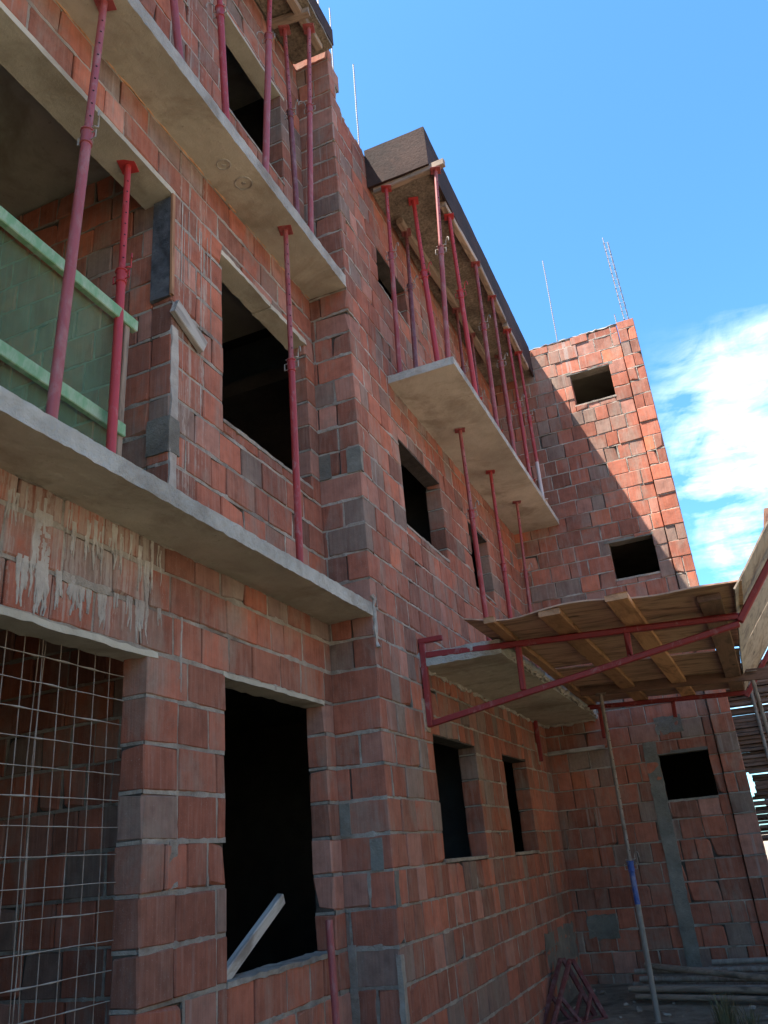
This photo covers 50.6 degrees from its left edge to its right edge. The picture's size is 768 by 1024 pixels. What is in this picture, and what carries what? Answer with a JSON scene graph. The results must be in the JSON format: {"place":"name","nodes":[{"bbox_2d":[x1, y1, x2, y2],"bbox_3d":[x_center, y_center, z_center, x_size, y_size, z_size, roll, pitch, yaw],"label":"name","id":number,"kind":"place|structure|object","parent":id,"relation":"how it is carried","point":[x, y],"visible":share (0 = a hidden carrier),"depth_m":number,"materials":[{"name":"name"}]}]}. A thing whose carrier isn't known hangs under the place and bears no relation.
{"place":"outdoors","nodes":[
{"label":"outdoors","id":0,"kind":"place"},
{"bbox_2d":[316,0,767,831],"label":"sky","id":1,"kind":"structure","parent":0,"point":[559,128],"materials":[{"name":"blue"}]},
{"bbox_2d":[550,834,767,1023],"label":"ground","id":2,"kind":"structure","parent":0,"point":[615,997],"depth_m":8.70,"materials":[{"name":"soil"}]},
{"bbox_2d":[325,919,339,1023],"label":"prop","id":3,"kind":"object","parent":2,"relation":"on","point":[332,973],"visible":1,"depth_m":5.35,"materials":[{"name":"red paint"}]},
{"bbox_2d":[0,0,767,1023],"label":"brick building","id":4,"kind":"structure","parent":2,"relation":"on","point":[270,736],"depth_m":6.62,"materials":[{"name":"brick"}]},
{"bbox_2d":[8,640,46,1023],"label":"hanging cables","id":5,"kind":"object","parent":4,"relation":"hanging from","point":[21,843],"visible":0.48,"depth_m":3.74,"materials":[{"name":"metal"}]},
{"bbox_2d":[0,630,123,1023],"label":"wire mesh","id":6,"kind":"object","parent":4,"relation":"attached to","point":[46,856],"visible":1,"depth_m":3.86,"materials":[{"name":"metal"}]},
{"bbox_2d":[0,206,137,456],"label":"safety railing","id":7,"kind":"object","parent":4,"relation":"on","point":[20,232],"visible":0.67,"depth_m":4.48,"materials":[{"name":"green wood"}]},
{"bbox_2d":[45,0,116,418],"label":"steel prop","id":8,"kind":"object","parent":4,"relation":"on","point":[88,132],"visible":0.95,"depth_m":4.33,"materials":[{"name":"red paint"}]},
{"bbox_2d":[106,159,138,452],"bbox_3d":[-1.636,-1.297,5.039,0.168,2.705,0.545,2,-24,-17],"label":"steel prop","id":9,"kind":"object","parent":4,"relation":"on","point":[128,167],"visible":0.95,"depth_m":4.98,"materials":[{"name":"red paint"}]},
{"bbox_2d":[150,196,170,303],"bbox_3d":[-1.604,-1.900,5.868,0.163,0.910,0.031,-14,-25,19],"label":"tarred board","id":10,"kind":"object","parent":4,"relation":"attached to","point":[160,278],"visible":1,"depth_m":5.83,"materials":[{"name":"black wood"}]},
{"bbox_2d":[170,193,175,295],"bbox_3d":[-1.519,-1.932,5.836,0.030,0.927,0.033,-14,-25,19],"label":"jamb batten","id":11,"kind":"object","parent":4,"relation":"attached to","point":[172,246],"visible":1,"depth_m":5.82,"materials":[{"name":"wood"}]},
{"bbox_2d":[170,0,183,59],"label":"steel prop","id":12,"kind":"object","parent":4,"relation":"on","point":[176,28],"visible":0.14,"depth_m":6.00,"materials":[{"name":"red paint"}]},
{"bbox_2d":[170,300,207,352],"bbox_3d":[-1.375,-1.303,5.730,0.046,0.130,0.377,-14,-47,19],"label":"wood scrap","id":13,"kind":"object","parent":4,"relation":"attached to","point":[188,326],"visible":1,"depth_m":5.70,"materials":[{"name":"grey wood"}]},
{"bbox_2d":[206,0,229,120],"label":"steel prop","id":14,"kind":"object","parent":4,"relation":"on","point":[219,7],"visible":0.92,"depth_m":6.69,"materials":[{"name":"red paint"}]},
{"bbox_2d":[227,894,284,979],"bbox_3d":[-0.810,2.638,5.045,0.054,0.079,0.934,-12,0,14],"label":"leaning plank","id":15,"kind":"object","parent":4,"relation":"on","point":[241,953],"visible":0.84,"depth_m":5.02,"materials":[{"name":"grey wood"}]},
{"bbox_2d":[257,0,274,172],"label":"steel prop","id":16,"kind":"object","parent":4,"relation":"on","point":[268,37],"visible":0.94,"depth_m":7.51,"materials":[{"name":"red paint"}]},
{"bbox_2d":[278,24,299,214],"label":"steel prop","id":17,"kind":"object","parent":4,"relation":"on","point":[284,31],"visible":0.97,"depth_m":8.13,"materials":[{"name":"red paint"}]},
{"bbox_2d":[271,7,309,28],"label":"timber beam","id":18,"kind":"structure","parent":17,"relation":"on","point":[288,18],"depth_m":8.74,"materials":[{"name":"brown wood"}]},
{"bbox_2d":[277,225,303,562],"bbox_3d":[-0.723,-1.032,6.537,0.162,3.240,0.179,-7,-23,4],"label":"steel prop","id":19,"kind":"object","parent":4,"relation":"on","point":[285,231],"visible":0.94,"depth_m":6.44,"materials":[{"name":"red paint"}]},
{"bbox_2d":[256,0,333,64],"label":"roof formwork","id":20,"kind":"object","parent":4,"relation":"on","point":[297,44],"visible":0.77,"depth_m":9.00,"materials":[{"name":"brown wood"}]},
{"bbox_2d":[298,23,314,233],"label":"steel prop","id":21,"kind":"object","parent":4,"relation":"on","point":[308,29],"visible":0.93,"depth_m":8.24,"materials":[{"name":"red paint"}]},
{"bbox_2d":[286,0,322,51],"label":"timber beam","id":22,"kind":"structure","parent":21,"relation":"on","point":[296,8],"depth_m":8.80,"materials":[{"name":"brown wood"}]},
{"bbox_2d":[329,7,335,99],"bbox_3d":[-0.658,-5.485,11.082,0.091,4.100,0.026,-14,-25,19],"label":"starter bar","id":23,"kind":"object","parent":4,"relation":"on","point":[331,48],"visible":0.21,"depth_m":11.53,"materials":[{"name":"metal"}]},
{"bbox_2d":[352,64,359,145],"bbox_3d":[-0.341,-4.988,10.276,0.060,1.898,0.025,-14,-25,19],"label":"starter bar","id":24,"kind":"object","parent":4,"relation":"on","point":[356,105],"visible":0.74,"depth_m":10.35,"materials":[{"name":"grey metal"}]},
{"bbox_2d":[381,184,401,374],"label":"steel prop","id":25,"kind":"object","parent":4,"relation":"on","point":[385,189],"visible":0.98,"depth_m":9.03,"materials":[{"name":"red paint"}]},
{"bbox_2d":[373,158,445,195],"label":"timber beam","id":26,"kind":"structure","parent":25,"relation":"on","point":[408,178],"depth_m":9.43,"materials":[{"name":"wood"}]},
{"bbox_2d":[401,228,417,367],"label":"steel prop","id":27,"kind":"object","parent":4,"relation":"on","point":[406,234],"visible":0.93,"depth_m":9.42,"materials":[{"name":"red paint"}]},
{"bbox_2d":[396,217,458,307],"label":"timber beam","id":28,"kind":"structure","parent":27,"relation":"on","point":[401,224],"depth_m":10.80,"materials":[{"name":"brown wood"}]},
{"bbox_2d":[408,196,439,360],"bbox_3d":[0.480,-2.626,9.224,0.158,2.632,0.378,-4,-23,-2],"label":"steel prop","id":29,"kind":"object","parent":4,"relation":"on","point":[413,202],"visible":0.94,"depth_m":9.20,"materials":[{"name":"red paint"}]},
{"bbox_2d":[430,166,450,357],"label":"steel prop","id":30,"kind":"object","parent":4,"relation":"on","point":[435,171],"visible":0.94,"depth_m":8.90,"materials":[{"name":"red paint"}]},
{"bbox_2d":[364,127,533,386],"bbox_3d":[1.146,-3.323,11.770,0.776,0.589,5.147,-14,-25,19],"label":"roof formwork","id":31,"kind":"object","parent":4,"relation":"on","point":[400,156],"visible":0.66,"depth_m":10.49,"materials":[{"name":"plywood"},{"name":"timber"}]},
{"bbox_2d":[452,307,467,375],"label":"steel prop","id":32,"kind":"object","parent":4,"relation":"on","point":[457,310],"visible":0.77,"depth_m":11.51,"materials":[{"name":"red paint"}]},
{"bbox_2d":[444,213,481,399],"bbox_3d":[0.939,-2.454,9.606,0.164,2.539,0.308,-7,-23,4],"label":"steel prop","id":33,"kind":"object","parent":4,"relation":"on","point":[449,217],"visible":0.95,"depth_m":9.58,"materials":[{"name":"red paint"}]},
{"bbox_2d":[455,428,491,640],"bbox_3d":[1.051,0.384,9.147,0.162,2.872,0.356,-7,-23,4],"label":"steel prop","id":34,"kind":"object","parent":4,"relation":"on","point":[471,511],"visible":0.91,"depth_m":9.19,"materials":[{"name":"red paint"}]},
{"bbox_2d":[469,332,484,398],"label":"steel prop","id":35,"kind":"object","parent":4,"relation":"on","point":[472,335],"visible":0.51,"depth_m":12.14,"materials":[{"name":"red paint"}]},
{"bbox_2d":[455,313,485,364],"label":"timber beam","id":36,"kind":"structure","parent":35,"relation":"on","point":[479,348],"depth_m":12.61,"materials":[{"name":"brown wood"}]},
{"bbox_2d":[471,261,502,432],"bbox_3d":[1.314,-2.147,10.403,0.196,2.540,0.193,-7,-23,4],"label":"steel prop","id":37,"kind":"object","parent":4,"relation":"on","point":[476,265],"visible":0.97,"depth_m":10.38,"materials":[{"name":"red paint"}]},
{"bbox_2d":[440,201,477,261],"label":"timber beam","id":38,"kind":"structure","parent":37,"relation":"on","point":[461,238],"depth_m":10.37,"materials":[{"name":"brown wood"}]},
{"bbox_2d":[486,470,514,649],"bbox_3d":[1.514,0.799,10.205,0.151,2.867,0.217,-7,-23,4],"label":"steel prop","id":39,"kind":"object","parent":4,"relation":"on","point":[504,575],"visible":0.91,"depth_m":10.29,"materials":[{"name":"red paint"}]},
{"bbox_2d":[487,295,519,458],"bbox_3d":[1.633,-1.876,11.091,0.185,2.535,0.199,-7,-23,4],"label":"steel prop","id":40,"kind":"object","parent":4,"relation":"on","point":[492,298],"visible":0.96,"depth_m":11.07,"materials":[{"name":"red paint"}]},
{"bbox_2d":[478,263,505,322],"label":"timber beam","id":41,"kind":"structure","parent":40,"relation":"on","point":[489,290],"depth_m":11.43,"materials":[{"name":"brown wood"}]},
{"bbox_2d":[495,355,513,443],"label":"steel prop","id":42,"kind":"object","parent":4,"relation":"on","point":[496,356],"visible":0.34,"depth_m":12.89,"materials":[{"name":"red paint"}]},
{"bbox_2d":[503,328,535,481],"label":"steel prop","id":43,"kind":"object","parent":4,"relation":"on","point":[507,332],"visible":0.94,"depth_m":11.78,"materials":[{"name":"red paint"}]},
{"bbox_2d":[502,322,528,369],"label":"timber beam","id":44,"kind":"structure","parent":43,"relation":"on","point":[515,346],"depth_m":12.72,"materials":[{"name":"brown wood"}]},
{"bbox_2d":[512,501,538,667],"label":"steel prop","id":45,"kind":"object","parent":4,"relation":"on","point":[525,572],"visible":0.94,"depth_m":11.42,"materials":[{"name":"red paint"}]},
{"bbox_2d":[514,351,547,500],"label":"steel prop","id":46,"kind":"object","parent":4,"relation":"on","point":[518,354],"visible":0.96,"depth_m":12.42,"materials":[{"name":"red paint"}]},
{"bbox_2d":[542,260,557,341],"bbox_3d":[2.915,-3.662,14.238,0.050,1.859,0.026,-14,-25,19],"label":"starter bar","id":47,"kind":"object","parent":4,"relation":"on","point":[549,300],"visible":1,"depth_m":14.25,"materials":[{"name":"grey metal"}]},
{"bbox_2d":[547,745,604,755],"bbox_3d":[2.704,3.362,11.442,0.809,0.058,0.072,-14,-25,19],"label":"wall batten","id":48,"kind":"object","parent":4,"relation":"attached to","point":[577,750],"depth_m":11.41,"materials":[{"name":"brown wood"}]},
{"bbox_2d":[418,559,767,732],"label":"steel bracket","id":49,"kind":"object","parent":4,"relation":"attached to","point":[430,721],"visible":1,"depth_m":6.92,"materials":[{"name":"red metal"}]},
{"bbox_2d":[697,592,744,691],"bbox_3d":[3.504,1.466,8.296,0.176,0.058,4.963,-14,-25,21],"label":"timber joist","id":50,"kind":"object","parent":49,"relation":"on","point":[712,605],"visible":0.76,"depth_m":7.58,"materials":[{"name":"brown wood"}]},
{"bbox_2d":[463,579,742,648],"bbox_3d":[1.884,0.904,6.841,2.123,0.058,1.315,-11,-24,21],"label":"plywood sheet","id":51,"kind":"object","parent":50,"relation":"on","point":[596,614],"visible":0.56,"depth_m":6.64,"materials":[{"name":"brown wood"}]},
{"bbox_2d":[733,520,767,653],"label":"guard board","id":52,"kind":"object","parent":51,"relation":"on","point":[754,565],"visible":0.77,"depth_m":6.62,"materials":[{"name":"brown wood"}]},
{"bbox_2d":[555,648,740,685],"bbox_3d":[2.927,1.738,8.993,1.897,0.028,1.230,-11,-24,21],"label":"plywood sheet","id":53,"kind":"object","parent":50,"relation":"on","point":[647,668],"visible":0.56,"depth_m":8.89,"materials":[{"name":"brown wood"}]},
{"bbox_2d":[576,666,741,701],"bbox_3d":[3.452,2.174,10.147,1.932,0.029,1.490,-11,-24,21],"label":"plywood sheet","id":54,"kind":"object","parent":50,"relation":"on","point":[654,692],"visible":0.27,"depth_m":10.48,"materials":[{"name":"brown wood"}]},
{"bbox_2d":[602,238,628,319],"bbox_3d":[3.971,-3.935,13.882,0.123,1.900,0.109,-14,-25,19],"label":"starter bar cage","id":55,"kind":"object","parent":4,"relation":"on","point":[613,264],"visible":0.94,"depth_m":13.89,"materials":[{"name":"grey metal"}]},
{"bbox_2d":[533,649,767,764],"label":"steel bracket","id":56,"kind":"object","parent":4,"relation":"attached to","point":[672,700],"visible":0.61,"depth_m":10.59,"materials":[{"name":"red metal"}]},
{"bbox_2d":[740,602,767,689],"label":"guard board","id":57,"kind":"object","parent":56,"relation":"attached to","point":[753,652],"visible":0.83,"depth_m":9.06,"materials":[{"name":"brown wood"}]},
{"bbox_2d":[764,508,767,525],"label":"guard rail","id":58,"kind":"object","parent":57,"relation":"on","point":[765,515],"visible":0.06,"depth_m":6.70,"materials":[{"name":"wood"}]},
{"bbox_2d":[543,957,597,1023],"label":"triangular truss","id":59,"kind":"object","parent":2,"relation":"on","point":[580,989],"visible":0.85,"depth_m":8.76,"materials":[{"name":"red metal"}]},
{"bbox_2d":[550,959,607,1023],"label":"triangular truss","id":60,"kind":"object","parent":2,"relation":"on","point":[589,989],"visible":0.91,"depth_m":8.60,"materials":[{"name":"red metal"}]},
{"bbox_2d":[595,692,665,1023],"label":"steel prop","id":61,"kind":"object","parent":2,"relation":"on","point":[631,870],"visible":1,"depth_m":8.79,"materials":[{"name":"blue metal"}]},
{"bbox_2d":[562,986,767,1021],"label":"rubble","id":62,"kind":"object","parent":2,"relation":"on","point":[638,1009],"visible":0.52,"depth_m":8.69,"materials":[{"name":"grey stone"}]},
{"bbox_2d":[635,994,767,1002],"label":"scaffold pole","id":63,"kind":"object","parent":2,"relation":"on","point":[682,997],"visible":0.84,"depth_m":8.83,"materials":[{"name":"grey metal"}]},
{"bbox_2d":[628,985,767,993],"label":"scaffold pole","id":64,"kind":"object","parent":63,"relation":"on","point":[705,989],"visible":0.94,"depth_m":8.91,"materials":[{"name":"grey metal"}]},
{"bbox_2d":[642,992,767,995],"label":"scaffold pole","id":65,"kind":"object","parent":2,"relation":"on","point":[711,994],"visible":0.16,"depth_m":9.02,"materials":[{"name":"grey metal"}]},
{"bbox_2d":[633,981,767,985],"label":"scaffold pole","id":66,"kind":"object","parent":65,"relation":"on","point":[637,983],"visible":0.4,"depth_m":9.19,"materials":[{"name":"metal"}]},
{"bbox_2d":[639,975,763,981],"bbox_3d":[3.950,5.134,8.939,2.289,0.077,0.062,-18,-26,27],"label":"scaffold pole","id":67,"kind":"object","parent":66,"relation":"on","point":[704,978],"visible":0.81,"depth_m":9.16,"materials":[{"name":"metal"}]},
{"bbox_2d":[634,966,767,973],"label":"scaffold pole","id":68,"kind":"object","parent":67,"relation":"on","point":[735,969],"visible":0.62,"depth_m":9.13,"materials":[{"name":"metal"}]},
{"bbox_2d":[644,962,767,981],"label":"scaffold pole","id":69,"kind":"object","parent":68,"relation":"on","point":[718,973],"visible":0.94,"depth_m":8.98,"materials":[{"name":"grey metal"}]},
{"bbox_2d":[653,972,767,975],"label":"scaffold pole","id":70,"kind":"object","parent":66,"relation":"on","point":[764,973],"visible":0.14,"depth_m":9.41,"materials":[{"name":"grey metal"}]},
{"bbox_2d":[709,964,767,966],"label":"scaffold pole","id":71,"kind":"object","parent":70,"relation":"on","point":[740,965],"visible":0.27,"depth_m":9.39,"materials":[{"name":"grey metal"}]},
{"bbox_2d":[711,957,767,965],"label":"scaffold pole","id":72,"kind":"object","parent":71,"relation":"on","point":[740,961],"visible":1,"depth_m":9.36,"materials":[{"name":"grey metal"}]},
{"bbox_2d":[643,984,767,986],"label":"scaffold pole","id":73,"kind":"object","parent":65,"relation":"on","point":[712,985],"visible":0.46,"depth_m":8.95,"materials":[{"name":"grey metal"}]},
{"bbox_2d":[701,987,740,1023],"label":"grass tuft","id":74,"kind":"object","parent":2,"relation":"on","point":[722,1015],"visible":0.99,"depth_m":7.90,"materials":[{"name":"green plant"}]},
{"bbox_2d":[725,659,767,840],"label":"board stack","id":75,"kind":"object","parent":2,"relation":"on","point":[751,735],"visible":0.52,"depth_m":11.77,"materials":[{"name":"wood"}]},
{"bbox_2d":[732,1000,762,1023],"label":"grass tuft","id":76,"kind":"object","parent":2,"relation":"on","point":[752,1020],"visible":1,"depth_m":7.72,"materials":[{"name":"green plant"}]},
{"bbox_2d":[745,670,767,737],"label":"steel prop","id":77,"kind":"object","parent":2,"relation":"on","point":[759,703],"visible":0.97,"depth_m":9.15,"materials":[{"name":"metal"}]},
{"bbox_2d":[579,667,767,696],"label":"ledger beam","id":78,"kind":"structure","parent":77,"relation":"on","point":[718,678],"depth_m":9.54,"materials":[{"name":"brown wood"}]},
{"bbox_2d":[483,616,595,704],"bbox_3d":[1.841,1.748,8.819,0.097,0.055,5.188,-14,-25,19],"label":"timber joist","id":79,"kind":"object","parent":78,"relation":"on","point":[500,630],"visible":0.82,"depth_m":7.94,"materials":[{"name":"brown wood"}]},
{"bbox_2d":[538,608,648,700],"bbox_3d":[2.371,1.649,8.630,0.176,0.055,5.161,-14,-25,20],"label":"timber joist","id":80,"kind":"object","parent":78,"relation":"on","point":[559,621],"visible":0.79,"depth_m":7.65,"materials":[{"name":"brown wood"}]},
{"bbox_2d":[604,591,695,695],"bbox_3d":[2.860,1.510,8.342,0.176,0.058,5.363,-15,-25,21],"label":"timber joist","id":81,"kind":"object","parent":78,"relation":"on","point":[624,608],"visible":0.83,"depth_m":7.28,"materials":[{"name":"brown wood"}]},
{"bbox_2d":[529,621,738,667],"bbox_3d":[2.415,1.306,7.920,1.952,0.030,1.260,-11,-24,21],"label":"plywood sheet","id":82,"kind":"object","parent":81,"relation":"on","point":[563,654],"visible":0.43,"depth_m":7.93,"materials":[{"name":"brown wood"}]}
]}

